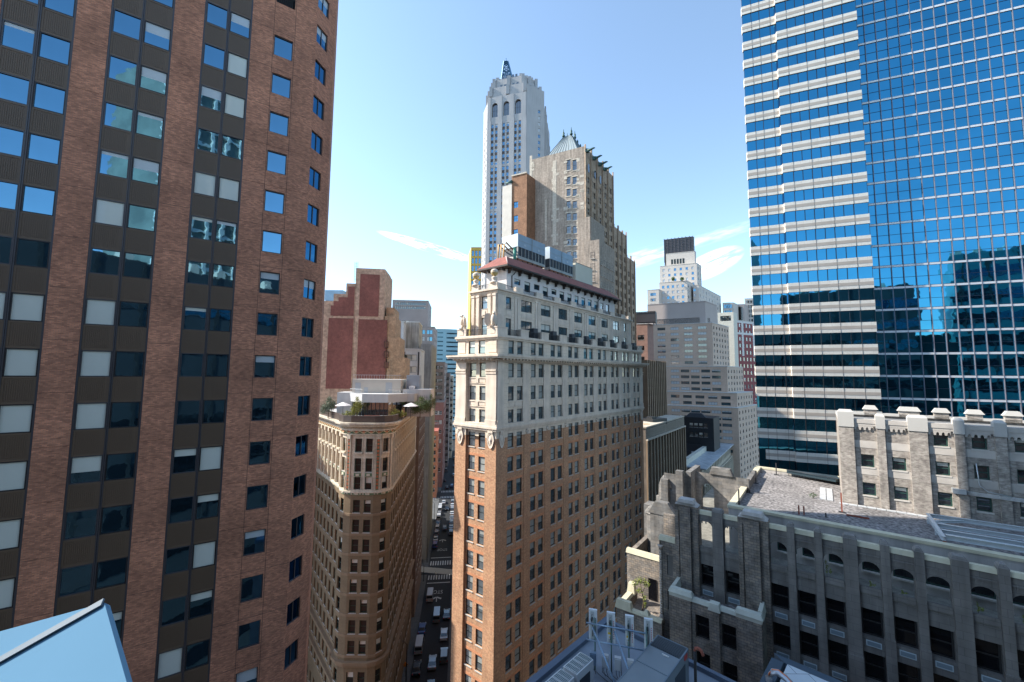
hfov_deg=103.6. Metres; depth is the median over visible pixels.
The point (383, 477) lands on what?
window
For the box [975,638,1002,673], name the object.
window
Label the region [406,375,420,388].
roof plant box
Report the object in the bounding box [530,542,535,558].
window
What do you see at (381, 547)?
window
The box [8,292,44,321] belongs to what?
window
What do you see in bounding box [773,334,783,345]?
window
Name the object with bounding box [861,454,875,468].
window
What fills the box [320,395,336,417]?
tree
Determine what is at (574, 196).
brown deco tower
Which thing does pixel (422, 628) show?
car
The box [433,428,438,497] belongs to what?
orange street building
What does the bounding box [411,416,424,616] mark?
brown party building
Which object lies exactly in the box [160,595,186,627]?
window
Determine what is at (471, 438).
window
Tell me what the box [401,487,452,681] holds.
pavement
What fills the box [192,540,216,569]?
window
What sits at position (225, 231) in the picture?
window
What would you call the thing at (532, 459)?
window
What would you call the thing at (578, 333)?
window
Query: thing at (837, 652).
window
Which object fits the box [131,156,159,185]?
window
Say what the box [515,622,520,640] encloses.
window
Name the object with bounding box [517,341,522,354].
window
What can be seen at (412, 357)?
window
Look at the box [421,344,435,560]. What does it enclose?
concrete slab building
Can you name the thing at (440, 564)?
road
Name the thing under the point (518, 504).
window
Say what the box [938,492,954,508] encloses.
window
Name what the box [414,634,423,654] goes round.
van
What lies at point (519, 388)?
window
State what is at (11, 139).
window
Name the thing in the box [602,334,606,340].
window
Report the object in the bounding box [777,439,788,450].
window
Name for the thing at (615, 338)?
window
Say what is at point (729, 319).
cream rooftop block
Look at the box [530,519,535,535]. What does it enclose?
window
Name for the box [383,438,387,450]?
window
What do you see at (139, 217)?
window
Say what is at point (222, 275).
window
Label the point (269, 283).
window
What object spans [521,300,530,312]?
window
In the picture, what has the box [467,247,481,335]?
yellow and blue tower
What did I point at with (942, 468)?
window
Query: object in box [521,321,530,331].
window
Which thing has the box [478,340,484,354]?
window
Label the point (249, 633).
window
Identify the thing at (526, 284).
window
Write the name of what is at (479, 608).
window
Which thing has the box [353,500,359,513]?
window
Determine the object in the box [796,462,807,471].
window
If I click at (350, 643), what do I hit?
window
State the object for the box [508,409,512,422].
window
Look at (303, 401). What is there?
window
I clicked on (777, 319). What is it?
window
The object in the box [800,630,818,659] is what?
window
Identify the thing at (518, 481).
window
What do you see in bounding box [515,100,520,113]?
arched window
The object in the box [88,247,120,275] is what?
window
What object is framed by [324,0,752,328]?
sky
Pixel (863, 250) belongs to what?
window
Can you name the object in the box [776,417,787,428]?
window
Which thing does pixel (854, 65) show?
window
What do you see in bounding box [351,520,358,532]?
window
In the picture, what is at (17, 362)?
window
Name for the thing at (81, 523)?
window
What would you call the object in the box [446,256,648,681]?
classical office building
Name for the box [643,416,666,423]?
roof plant
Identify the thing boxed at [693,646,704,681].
gooseneck pipe
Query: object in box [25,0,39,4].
window
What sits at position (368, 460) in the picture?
window
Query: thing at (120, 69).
window
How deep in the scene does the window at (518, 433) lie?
66.40 m
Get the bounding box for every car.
[412,660,421,676]
[418,622,426,634]
[428,654,436,670]
[440,627,447,640]
[443,608,449,619]
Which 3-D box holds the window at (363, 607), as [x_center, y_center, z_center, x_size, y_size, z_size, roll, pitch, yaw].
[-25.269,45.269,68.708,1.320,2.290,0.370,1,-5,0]
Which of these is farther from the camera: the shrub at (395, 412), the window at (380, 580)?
the shrub at (395, 412)
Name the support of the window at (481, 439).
in the classical office building at (548, 527)
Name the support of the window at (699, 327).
in the beige apartment tower at (691, 349)
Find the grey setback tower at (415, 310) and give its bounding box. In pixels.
[392,300,430,326]
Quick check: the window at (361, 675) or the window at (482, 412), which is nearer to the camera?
the window at (482, 412)
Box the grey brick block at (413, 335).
[406,321,422,348]
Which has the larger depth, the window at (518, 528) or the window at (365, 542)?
the window at (365, 542)
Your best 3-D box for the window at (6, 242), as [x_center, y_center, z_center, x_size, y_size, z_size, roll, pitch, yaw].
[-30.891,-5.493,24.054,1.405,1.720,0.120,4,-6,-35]
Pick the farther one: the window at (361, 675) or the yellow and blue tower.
the yellow and blue tower
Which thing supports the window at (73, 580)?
in the brick tower at (165, 168)
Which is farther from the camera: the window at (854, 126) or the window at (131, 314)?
the window at (854, 126)
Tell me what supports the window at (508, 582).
in the classical office building at (548, 527)
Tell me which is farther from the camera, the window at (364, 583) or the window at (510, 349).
the window at (364, 583)
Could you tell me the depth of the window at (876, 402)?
71.83 m
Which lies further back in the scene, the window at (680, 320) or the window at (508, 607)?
the window at (680, 320)
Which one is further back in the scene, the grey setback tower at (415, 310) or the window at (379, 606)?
the grey setback tower at (415, 310)
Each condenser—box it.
[546,669,573,681]
[563,652,593,681]
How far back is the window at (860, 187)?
75.15 m
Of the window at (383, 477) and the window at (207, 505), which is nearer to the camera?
the window at (207, 505)
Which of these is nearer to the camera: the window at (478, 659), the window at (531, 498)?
the window at (478, 659)
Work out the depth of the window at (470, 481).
65.22 m
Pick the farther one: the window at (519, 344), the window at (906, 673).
the window at (519, 344)
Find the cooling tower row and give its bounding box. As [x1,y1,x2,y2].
[636,311,656,324]
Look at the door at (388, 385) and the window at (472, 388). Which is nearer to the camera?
the window at (472, 388)
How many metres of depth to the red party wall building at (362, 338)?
99.62 m
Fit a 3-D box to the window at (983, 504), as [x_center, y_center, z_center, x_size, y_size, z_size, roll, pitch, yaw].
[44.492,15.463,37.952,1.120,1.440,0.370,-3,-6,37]
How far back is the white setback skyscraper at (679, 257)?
394.43 m
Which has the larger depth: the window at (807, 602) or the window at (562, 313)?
the window at (562, 313)
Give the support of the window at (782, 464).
in the striped glass tower at (885, 155)
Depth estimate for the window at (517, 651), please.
63.74 m
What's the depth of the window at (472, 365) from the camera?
66.72 m
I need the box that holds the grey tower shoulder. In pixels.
[422,326,436,361]
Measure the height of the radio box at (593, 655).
1.257 m
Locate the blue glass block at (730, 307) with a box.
[722,302,738,319]
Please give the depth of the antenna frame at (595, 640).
26.05 m
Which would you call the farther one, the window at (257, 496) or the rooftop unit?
the window at (257, 496)
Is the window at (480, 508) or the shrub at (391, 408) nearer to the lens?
the window at (480, 508)
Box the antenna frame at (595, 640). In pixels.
[586,617,646,681]
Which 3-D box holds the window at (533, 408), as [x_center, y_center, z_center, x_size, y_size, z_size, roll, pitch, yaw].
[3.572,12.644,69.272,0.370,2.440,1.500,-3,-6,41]
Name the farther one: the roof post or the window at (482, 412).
the window at (482, 412)
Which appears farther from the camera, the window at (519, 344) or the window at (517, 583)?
the window at (519, 344)
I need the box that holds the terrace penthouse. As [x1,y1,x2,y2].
[337,375,433,416]
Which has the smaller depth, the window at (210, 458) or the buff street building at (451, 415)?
the window at (210, 458)
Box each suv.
[432,541,437,547]
[440,647,447,663]
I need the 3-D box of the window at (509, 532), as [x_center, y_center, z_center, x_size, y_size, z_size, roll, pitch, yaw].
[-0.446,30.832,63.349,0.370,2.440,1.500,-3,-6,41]
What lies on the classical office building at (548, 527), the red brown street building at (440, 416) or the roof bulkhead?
the roof bulkhead
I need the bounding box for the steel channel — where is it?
[846,514,868,518]
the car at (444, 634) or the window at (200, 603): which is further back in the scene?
the car at (444, 634)
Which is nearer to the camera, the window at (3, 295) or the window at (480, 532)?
the window at (3, 295)
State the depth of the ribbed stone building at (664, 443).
120.57 m
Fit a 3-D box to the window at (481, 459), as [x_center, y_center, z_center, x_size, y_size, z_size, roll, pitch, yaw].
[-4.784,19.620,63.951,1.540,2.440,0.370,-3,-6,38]
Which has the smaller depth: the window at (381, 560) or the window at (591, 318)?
the window at (381, 560)
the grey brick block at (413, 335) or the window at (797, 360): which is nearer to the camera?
the window at (797, 360)
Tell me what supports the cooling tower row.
on the brown roof block at (645, 337)
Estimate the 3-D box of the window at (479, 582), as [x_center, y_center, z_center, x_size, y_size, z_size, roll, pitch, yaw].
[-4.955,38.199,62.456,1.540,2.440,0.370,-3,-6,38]
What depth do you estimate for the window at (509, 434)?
64.71 m
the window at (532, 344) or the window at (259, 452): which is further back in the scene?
the window at (532, 344)
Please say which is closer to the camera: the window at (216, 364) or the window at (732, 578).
the window at (216, 364)
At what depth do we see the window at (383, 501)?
70.95 m
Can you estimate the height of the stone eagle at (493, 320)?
2.712 m
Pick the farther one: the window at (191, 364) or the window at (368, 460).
the window at (368, 460)
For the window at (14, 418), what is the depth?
24.14 m
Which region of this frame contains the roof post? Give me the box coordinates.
[838,493,845,512]
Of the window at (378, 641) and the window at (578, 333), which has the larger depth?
the window at (578, 333)
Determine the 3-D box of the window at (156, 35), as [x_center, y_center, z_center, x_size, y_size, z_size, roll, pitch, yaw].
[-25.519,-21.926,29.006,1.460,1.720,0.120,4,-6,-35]
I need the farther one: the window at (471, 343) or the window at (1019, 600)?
the window at (471, 343)
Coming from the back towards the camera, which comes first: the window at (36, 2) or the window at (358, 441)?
the window at (358, 441)
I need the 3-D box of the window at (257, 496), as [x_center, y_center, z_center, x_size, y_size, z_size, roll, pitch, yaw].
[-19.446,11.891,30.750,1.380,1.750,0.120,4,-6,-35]
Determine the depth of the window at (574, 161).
139.18 m
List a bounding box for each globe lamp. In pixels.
[472,272,479,285]
[490,269,497,282]
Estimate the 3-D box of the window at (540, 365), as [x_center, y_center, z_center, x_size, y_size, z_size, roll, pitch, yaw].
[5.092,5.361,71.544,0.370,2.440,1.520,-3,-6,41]
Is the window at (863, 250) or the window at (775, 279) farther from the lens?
the window at (775, 279)
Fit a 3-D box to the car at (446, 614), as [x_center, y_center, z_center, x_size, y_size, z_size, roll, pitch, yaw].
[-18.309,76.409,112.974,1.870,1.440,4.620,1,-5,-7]
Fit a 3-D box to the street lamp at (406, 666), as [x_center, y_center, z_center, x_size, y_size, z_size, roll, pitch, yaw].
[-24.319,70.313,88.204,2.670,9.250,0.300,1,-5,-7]
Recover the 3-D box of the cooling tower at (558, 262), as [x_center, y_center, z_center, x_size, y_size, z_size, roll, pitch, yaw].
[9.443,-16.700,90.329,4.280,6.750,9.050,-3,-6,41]
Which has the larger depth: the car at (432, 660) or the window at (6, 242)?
the car at (432, 660)
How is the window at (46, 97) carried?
in the brick tower at (165, 168)
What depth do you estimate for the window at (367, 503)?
70.17 m
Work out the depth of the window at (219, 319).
30.08 m
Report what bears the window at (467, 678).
in the classical office building at (548, 527)
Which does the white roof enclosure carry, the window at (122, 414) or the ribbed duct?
the ribbed duct
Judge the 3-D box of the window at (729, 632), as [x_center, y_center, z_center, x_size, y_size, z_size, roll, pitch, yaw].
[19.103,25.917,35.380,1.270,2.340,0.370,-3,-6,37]
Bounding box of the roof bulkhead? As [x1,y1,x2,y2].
[571,262,591,284]
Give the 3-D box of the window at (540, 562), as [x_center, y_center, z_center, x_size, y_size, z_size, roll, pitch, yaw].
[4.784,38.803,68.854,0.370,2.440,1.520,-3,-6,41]
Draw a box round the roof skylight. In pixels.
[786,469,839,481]
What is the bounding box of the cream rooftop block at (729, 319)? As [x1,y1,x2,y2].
[718,312,738,366]
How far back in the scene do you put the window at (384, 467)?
71.52 m
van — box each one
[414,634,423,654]
[426,587,433,601]
[433,606,440,622]
[436,513,440,519]
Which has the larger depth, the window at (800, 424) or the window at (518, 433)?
the window at (800, 424)
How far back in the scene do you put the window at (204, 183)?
30.06 m
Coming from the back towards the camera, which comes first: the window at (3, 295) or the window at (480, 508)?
the window at (480, 508)
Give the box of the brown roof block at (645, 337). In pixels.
[636,323,653,359]
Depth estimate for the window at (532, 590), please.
67.07 m
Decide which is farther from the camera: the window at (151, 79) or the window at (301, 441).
the window at (301, 441)
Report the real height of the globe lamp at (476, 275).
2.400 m
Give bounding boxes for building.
[307,408,416,681]
[319,268,409,407]
[401,321,406,347]
[404,348,424,388]
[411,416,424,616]
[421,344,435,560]
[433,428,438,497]
[434,397,446,486]
[435,362,446,399]
[445,373,450,465]
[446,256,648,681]
[449,375,453,457]
[525,617,735,681]
[615,405,1023,681]
[641,360,666,417]
[643,415,686,502]
[684,412,719,451]
[686,443,733,495]
[737,320,756,403]
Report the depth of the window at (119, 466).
26.56 m
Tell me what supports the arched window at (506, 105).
in the setback skyscraper at (516, 135)
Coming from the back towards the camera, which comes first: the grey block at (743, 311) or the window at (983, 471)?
the grey block at (743, 311)
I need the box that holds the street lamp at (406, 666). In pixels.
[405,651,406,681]
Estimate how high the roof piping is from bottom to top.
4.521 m
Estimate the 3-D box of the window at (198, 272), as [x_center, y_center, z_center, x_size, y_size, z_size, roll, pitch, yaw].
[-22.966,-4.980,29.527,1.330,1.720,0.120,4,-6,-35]
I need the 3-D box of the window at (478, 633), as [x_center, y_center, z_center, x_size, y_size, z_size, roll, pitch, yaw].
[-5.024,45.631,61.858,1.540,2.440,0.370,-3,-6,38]
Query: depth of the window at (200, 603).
28.46 m
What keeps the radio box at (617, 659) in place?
attached to the antenna frame at (595, 640)
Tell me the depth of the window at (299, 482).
32.86 m
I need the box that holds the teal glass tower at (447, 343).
[436,329,457,438]
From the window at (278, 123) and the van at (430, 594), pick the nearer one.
the window at (278, 123)
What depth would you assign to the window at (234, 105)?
31.44 m
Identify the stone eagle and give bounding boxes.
[459,315,466,328]
[484,311,502,326]
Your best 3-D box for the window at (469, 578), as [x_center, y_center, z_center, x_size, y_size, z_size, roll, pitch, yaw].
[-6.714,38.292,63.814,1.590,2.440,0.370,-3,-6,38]
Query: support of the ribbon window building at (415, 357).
on the ground
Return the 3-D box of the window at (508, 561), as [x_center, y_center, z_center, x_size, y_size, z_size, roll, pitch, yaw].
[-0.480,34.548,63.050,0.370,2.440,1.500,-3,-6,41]
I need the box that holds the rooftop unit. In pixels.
[616,635,688,681]
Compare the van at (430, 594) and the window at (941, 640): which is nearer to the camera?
the window at (941, 640)
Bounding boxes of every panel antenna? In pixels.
[589,608,596,639]
[607,611,615,643]
[625,614,633,646]
[644,617,652,648]
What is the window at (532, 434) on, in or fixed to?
in the classical office building at (548, 527)
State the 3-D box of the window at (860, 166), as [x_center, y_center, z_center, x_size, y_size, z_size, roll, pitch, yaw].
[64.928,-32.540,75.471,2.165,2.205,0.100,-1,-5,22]
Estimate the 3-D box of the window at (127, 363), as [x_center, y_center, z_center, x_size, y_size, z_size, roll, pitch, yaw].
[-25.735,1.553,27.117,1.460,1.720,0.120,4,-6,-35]
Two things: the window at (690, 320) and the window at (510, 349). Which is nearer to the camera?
the window at (510, 349)
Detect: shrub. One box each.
[388,402,393,414]
[389,408,399,414]
[424,392,436,416]
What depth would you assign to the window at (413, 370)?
127.55 m
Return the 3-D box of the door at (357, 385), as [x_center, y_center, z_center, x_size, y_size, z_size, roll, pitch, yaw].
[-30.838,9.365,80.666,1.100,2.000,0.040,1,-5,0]
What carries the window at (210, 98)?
in the brick tower at (165, 168)
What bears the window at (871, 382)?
in the striped glass tower at (885, 155)
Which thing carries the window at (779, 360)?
in the striped glass tower at (885, 155)
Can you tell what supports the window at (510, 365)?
in the classical office building at (548, 527)
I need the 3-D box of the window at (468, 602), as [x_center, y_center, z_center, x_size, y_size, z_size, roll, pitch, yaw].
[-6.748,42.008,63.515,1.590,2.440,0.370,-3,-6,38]
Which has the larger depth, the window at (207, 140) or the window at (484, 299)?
the window at (484, 299)
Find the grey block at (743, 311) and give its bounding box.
[738,298,753,321]
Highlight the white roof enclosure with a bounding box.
[760,653,841,681]
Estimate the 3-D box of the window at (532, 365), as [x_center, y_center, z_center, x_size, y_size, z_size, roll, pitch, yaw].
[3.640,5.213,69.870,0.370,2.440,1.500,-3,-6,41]
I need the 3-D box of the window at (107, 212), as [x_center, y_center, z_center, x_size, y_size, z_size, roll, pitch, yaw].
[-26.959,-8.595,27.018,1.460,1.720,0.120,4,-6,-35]
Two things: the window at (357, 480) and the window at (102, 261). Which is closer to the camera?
the window at (102, 261)
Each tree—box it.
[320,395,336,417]
[349,396,362,415]
[410,396,429,414]
[632,577,649,610]
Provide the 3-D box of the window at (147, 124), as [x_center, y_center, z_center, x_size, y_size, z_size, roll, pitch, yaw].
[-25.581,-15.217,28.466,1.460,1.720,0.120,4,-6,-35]
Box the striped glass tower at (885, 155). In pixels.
[740,0,1023,475]
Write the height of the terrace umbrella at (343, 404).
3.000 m
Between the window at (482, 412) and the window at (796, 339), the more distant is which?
the window at (796, 339)
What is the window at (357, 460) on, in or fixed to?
in the flatiron building at (362, 580)
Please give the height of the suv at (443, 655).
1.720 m
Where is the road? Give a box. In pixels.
[410,439,454,681]
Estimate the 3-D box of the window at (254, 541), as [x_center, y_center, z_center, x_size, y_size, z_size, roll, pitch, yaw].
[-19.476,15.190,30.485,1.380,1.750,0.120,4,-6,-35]
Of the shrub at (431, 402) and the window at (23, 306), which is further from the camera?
the shrub at (431, 402)
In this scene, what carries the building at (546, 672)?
on the ground
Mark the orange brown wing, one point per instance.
(518, 205)
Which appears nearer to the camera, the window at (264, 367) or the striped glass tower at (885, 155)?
the window at (264, 367)
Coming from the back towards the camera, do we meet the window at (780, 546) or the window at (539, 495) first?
the window at (539, 495)
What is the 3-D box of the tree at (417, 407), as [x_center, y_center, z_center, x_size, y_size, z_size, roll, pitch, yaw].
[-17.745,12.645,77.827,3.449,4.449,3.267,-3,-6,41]
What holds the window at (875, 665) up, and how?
in the stone building at (747, 588)
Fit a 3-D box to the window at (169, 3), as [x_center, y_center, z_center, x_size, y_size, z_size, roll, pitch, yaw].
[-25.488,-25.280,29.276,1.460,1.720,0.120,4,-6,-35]
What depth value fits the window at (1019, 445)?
37.00 m
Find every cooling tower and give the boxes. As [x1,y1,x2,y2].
[502,233,544,267]
[542,247,572,277]
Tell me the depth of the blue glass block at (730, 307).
426.32 m
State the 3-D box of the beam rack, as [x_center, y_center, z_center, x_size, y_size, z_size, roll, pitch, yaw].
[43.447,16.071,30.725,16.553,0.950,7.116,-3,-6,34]
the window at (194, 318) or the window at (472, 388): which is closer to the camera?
the window at (194, 318)
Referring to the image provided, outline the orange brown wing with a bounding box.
[502,171,534,239]
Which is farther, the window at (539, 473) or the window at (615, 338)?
the window at (615, 338)
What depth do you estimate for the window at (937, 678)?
29.65 m
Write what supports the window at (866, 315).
in the striped glass tower at (885, 155)
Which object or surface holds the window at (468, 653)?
in the classical office building at (548, 527)
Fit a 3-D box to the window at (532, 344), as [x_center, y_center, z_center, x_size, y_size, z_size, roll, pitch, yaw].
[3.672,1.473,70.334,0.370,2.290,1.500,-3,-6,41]
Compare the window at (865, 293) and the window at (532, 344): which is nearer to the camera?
the window at (532, 344)
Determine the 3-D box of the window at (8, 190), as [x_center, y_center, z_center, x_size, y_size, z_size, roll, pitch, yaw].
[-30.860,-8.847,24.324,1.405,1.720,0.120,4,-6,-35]
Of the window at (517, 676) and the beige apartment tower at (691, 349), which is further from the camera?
the beige apartment tower at (691, 349)
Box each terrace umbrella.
[335,402,350,405]
[404,403,416,418]
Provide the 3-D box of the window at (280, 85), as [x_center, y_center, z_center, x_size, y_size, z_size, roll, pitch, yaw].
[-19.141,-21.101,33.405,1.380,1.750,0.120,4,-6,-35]
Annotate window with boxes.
[0,19,35,54]
[0,71,30,105]
[0,125,24,157]
[0,180,18,210]
[0,235,12,264]
[0,291,6,319]
[0,404,33,433]
[0,460,27,491]
[0,518,21,550]
[0,577,15,609]
[2,348,39,376]
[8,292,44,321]
[14,238,50,268]
[20,184,55,215]
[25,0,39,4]
[26,132,60,164]
[32,81,65,114]
[37,31,70,65]
[43,0,75,17]
[57,563,93,597]
[63,508,97,540]
[68,455,102,484]
[73,402,107,429]
[78,350,111,376]
[84,298,116,325]
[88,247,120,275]
[93,197,124,226]
[94,556,127,589]
[98,149,129,178]
[99,504,131,534]
[102,101,133,131]
[104,452,136,480]
[107,54,137,85]
[109,401,140,428]
[111,8,141,40]
[112,610,123,637]
[113,351,144,376]
[118,301,148,327]
[122,252,152,279]
[126,203,156,231]
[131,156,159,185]
[135,110,163,139]
[139,64,167,94]
[143,20,170,51]
[153,0,173,7]
[156,646,183,680]
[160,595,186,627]
[164,545,190,575]
[168,496,193,523]
[172,447,197,473]
[175,400,200,424]
[179,353,203,376]
[182,306,206,330]
[184,639,209,671]
[186,260,210,285]
[188,589,212,619]
[189,215,213,240]
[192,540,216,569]
[193,170,216,196]
[195,492,219,519]
[196,127,219,153]
[198,445,222,471]
[199,84,222,111]
[202,399,225,423]
[203,42,225,70]
[205,353,228,376]
[206,1,227,29]
[208,308,231,331]
[211,263,234,287]
[214,219,236,244]
[218,176,239,201]
[221,134,242,160]
[224,92,245,118]
[226,51,247,78]
[229,11,250,38]
[235,667,257,681]
[237,620,260,649]
[240,574,262,602]
[243,529,265,555]
[246,484,267,509]
[248,441,270,464]
[251,398,272,420]
[254,355,275,377]
[256,313,277,335]
[259,271,279,294]
[261,230,281,253]
[264,190,284,213]
[266,150,286,174]
[269,111,288,136]
[271,73,290,98]
[273,35,292,60]
[284,0,328,669]
[293,474,305,497]
[295,434,307,456]
[297,395,309,415]
[346,641,354,654]
[346,672,352,681]
[347,620,354,634]
[348,600,355,613]
[349,579,356,593]
[350,559,357,572]
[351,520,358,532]
[351,539,357,552]
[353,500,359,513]
[354,458,360,472]
[354,477,360,488]
[355,438,361,451]
[358,620,366,634]
[358,641,365,654]
[358,672,364,681]
[359,600,366,613]
[360,580,367,593]
[362,539,368,552]
[362,559,368,571]
[363,500,370,513]
[363,520,369,531]
[365,458,371,472]
[365,477,371,488]
[366,439,372,451]
[375,668,380,681]
[376,617,382,632]
[376,637,381,652]
[377,597,382,612]
[378,557,384,571]
[378,577,383,591]
[379,537,384,551]
[380,498,385,512]
[380,518,385,531]
[382,457,386,471]
[382,476,386,487]
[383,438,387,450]
[407,355,416,360]
[410,366,415,372]
[422,330,435,342]
[446,333,457,399]
[464,623,471,642]
[464,648,471,668]
[465,550,472,567]
[465,574,472,592]
[465,598,471,617]
[465,674,470,681]
[466,502,473,518]
[466,526,473,543]
[467,455,474,470]
[467,478,473,494]
[468,341,474,354]
[468,431,474,447]
[469,408,475,421]
[470,363,475,376]
[470,386,475,399]
[474,655,481,674]
[475,578,482,597]
[475,604,482,622]
[475,629,481,648]
[476,529,483,546]
[476,554,482,571]
[477,456,484,472]
[477,481,484,497]
[477,505,483,521]
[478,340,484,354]
[478,386,485,400]
[478,433,484,448]
[480,363,485,376]
[480,409,484,422]
[481,296,487,309]
[482,318,486,334]
[489,110,540,259]
[492,104,497,117]
[504,102,508,115]
[505,628,511,647]
[505,653,511,674]
[506,297,511,310]
[506,318,509,334]
[506,528,512,546]
[506,553,512,571]
[506,578,512,596]
[506,603,511,622]
[507,433,513,448]
[507,456,513,472]
[507,480,513,497]
[507,504,512,521]
[508,341,514,354]
[508,363,514,377]
[508,386,513,400]
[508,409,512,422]
[514,279,641,677]
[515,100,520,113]
[515,549,521,566]
[515,573,521,591]
[515,597,521,615]
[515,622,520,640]
[515,646,520,665]
[515,671,519,681]
[516,431,522,446]
[516,454,522,470]
[516,478,521,494]
[516,501,521,517]
[516,525,521,541]
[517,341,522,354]
[517,363,522,377]
[517,386,521,399]
[517,409,520,421]
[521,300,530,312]
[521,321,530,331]
[529,588,534,605]
[529,611,534,629]
[529,635,534,653]
[530,451,535,466]
[530,473,535,489]
[530,496,535,512]
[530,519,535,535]
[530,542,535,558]
[530,565,535,581]
[531,343,535,355]
[531,364,535,377]
[531,386,534,399]
[531,407,534,419]
[531,429,535,443]
[538,364,543,377]
[538,428,543,442]
[538,450,543,464]
[538,471,543,486]
[538,493,543,508]
[538,515,542,531]
[538,538,543,553]
[538,560,543,576]
[539,385,543,398]
[539,407,542,418]
[541,305,549,316]
[541,324,549,339]
[559,309,566,319]
[559,327,566,334]
[567,160,569,169]
[573,160,576,169]
[574,312,581,322]
[574,329,581,337]
[589,315,594,325]
[589,332,594,338]
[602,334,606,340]
[613,336,618,342]
[653,319,665,324]
[657,318,758,473]
[666,319,676,323]
[675,318,687,323]
[688,317,699,322]
[696,614,709,639]
[697,651,709,667]
[701,563,713,587]
[722,417,731,420]
[722,623,736,649]
[723,661,737,681]
[726,570,739,594]
[741,0,1023,475]
[770,273,781,284]
[771,294,781,304]
[772,314,782,324]
[772,583,789,609]
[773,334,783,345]
[773,622,790,649]
[774,355,784,365]
[775,376,785,386]
[775,396,786,407]
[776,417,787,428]
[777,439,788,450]
[777,542,797,556]
[778,460,789,469]
[788,292,799,303]
[789,313,800,323]
[790,334,801,344]
[791,355,802,365]
[792,376,803,387]
[793,397,804,408]
[794,418,805,430]
[795,440,806,452]
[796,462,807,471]
[798,590,816,618]
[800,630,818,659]
[802,548,814,560]
[825,597,846,627]
[828,554,842,566]
[828,639,848,669]
[844,40,858,52]
[845,59,859,72]
[846,79,860,91]
[847,99,861,111]
[849,120,863,132]
[850,140,864,152]
[851,160,865,172]
[852,181,867,193]
[854,202,868,214]
[855,223,869,235]
[856,245,871,256]
[857,266,872,278]
[859,288,874,299]
[860,310,875,321]
[861,332,876,343]
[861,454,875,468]
[861,607,883,638]
[862,561,879,575]
[863,354,878,365]
[863,482,876,497]
[864,376,879,388]
[864,651,886,681]
[865,399,881,411]
[892,457,907,472]
[892,569,913,583]
[894,486,909,502]
[894,616,917,648]
[897,661,920,681]
[926,576,949,591]
[929,625,954,659]
[933,433,949,447]
[933,673,956,681]
[935,461,951,477]
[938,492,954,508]
[971,435,988,451]
[971,586,996,602]
[974,465,991,481]
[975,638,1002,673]
[976,497,994,514]
[1007,403,1020,412]
[1013,596,1023,608]
[1014,438,1023,454]
[1017,469,1023,485]
[1017,649,1023,680]
[1019,378,1023,389]
[1020,502,1023,518]
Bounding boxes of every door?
[355,383,360,392]
[385,383,391,392]
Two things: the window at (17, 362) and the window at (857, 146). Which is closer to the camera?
the window at (17, 362)
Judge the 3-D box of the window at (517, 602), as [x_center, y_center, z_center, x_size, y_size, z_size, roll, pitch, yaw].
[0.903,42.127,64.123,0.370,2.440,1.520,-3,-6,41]
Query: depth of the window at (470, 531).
64.57 m
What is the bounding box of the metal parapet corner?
[0,598,131,681]
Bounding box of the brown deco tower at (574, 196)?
[530,128,636,345]
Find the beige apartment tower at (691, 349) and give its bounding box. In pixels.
[647,301,758,478]
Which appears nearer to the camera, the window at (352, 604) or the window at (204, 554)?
the window at (204, 554)
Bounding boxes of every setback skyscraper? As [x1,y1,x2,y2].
[481,61,549,289]
[647,236,720,322]
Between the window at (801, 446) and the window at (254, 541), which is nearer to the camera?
the window at (254, 541)
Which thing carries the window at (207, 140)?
in the brick tower at (165, 168)
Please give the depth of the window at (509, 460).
64.38 m
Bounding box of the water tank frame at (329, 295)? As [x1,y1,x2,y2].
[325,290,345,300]
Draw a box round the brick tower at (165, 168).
[0,0,338,681]
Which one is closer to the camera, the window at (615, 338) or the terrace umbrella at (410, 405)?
the terrace umbrella at (410, 405)
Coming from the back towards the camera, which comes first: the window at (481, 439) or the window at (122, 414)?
the window at (481, 439)
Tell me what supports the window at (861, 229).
in the striped glass tower at (885, 155)
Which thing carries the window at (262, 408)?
in the brick tower at (165, 168)
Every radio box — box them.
[590,650,595,673]
[602,653,608,674]
[614,655,620,677]
[627,658,633,666]
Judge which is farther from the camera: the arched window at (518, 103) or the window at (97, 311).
the arched window at (518, 103)
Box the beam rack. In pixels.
[926,513,1023,552]
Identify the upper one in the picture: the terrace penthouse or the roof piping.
the roof piping
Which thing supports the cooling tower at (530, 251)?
on the classical office building at (548, 527)
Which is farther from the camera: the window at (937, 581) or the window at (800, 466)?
the window at (800, 466)
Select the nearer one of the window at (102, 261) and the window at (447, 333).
the window at (102, 261)
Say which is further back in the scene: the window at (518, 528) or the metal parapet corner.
the window at (518, 528)
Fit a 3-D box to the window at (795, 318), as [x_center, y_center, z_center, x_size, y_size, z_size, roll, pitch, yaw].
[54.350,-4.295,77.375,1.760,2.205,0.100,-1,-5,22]
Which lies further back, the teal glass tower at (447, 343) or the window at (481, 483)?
the teal glass tower at (447, 343)
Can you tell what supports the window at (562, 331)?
in the classical office building at (548, 527)
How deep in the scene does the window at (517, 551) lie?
64.88 m
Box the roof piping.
[497,242,580,281]
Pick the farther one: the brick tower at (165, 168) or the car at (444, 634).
the car at (444, 634)
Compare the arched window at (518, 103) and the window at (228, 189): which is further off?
the arched window at (518, 103)
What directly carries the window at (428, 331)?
in the grey tower shoulder
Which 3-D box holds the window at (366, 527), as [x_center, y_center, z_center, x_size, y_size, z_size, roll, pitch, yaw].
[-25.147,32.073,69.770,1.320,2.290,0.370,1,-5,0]
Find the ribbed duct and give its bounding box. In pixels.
[766,668,791,681]

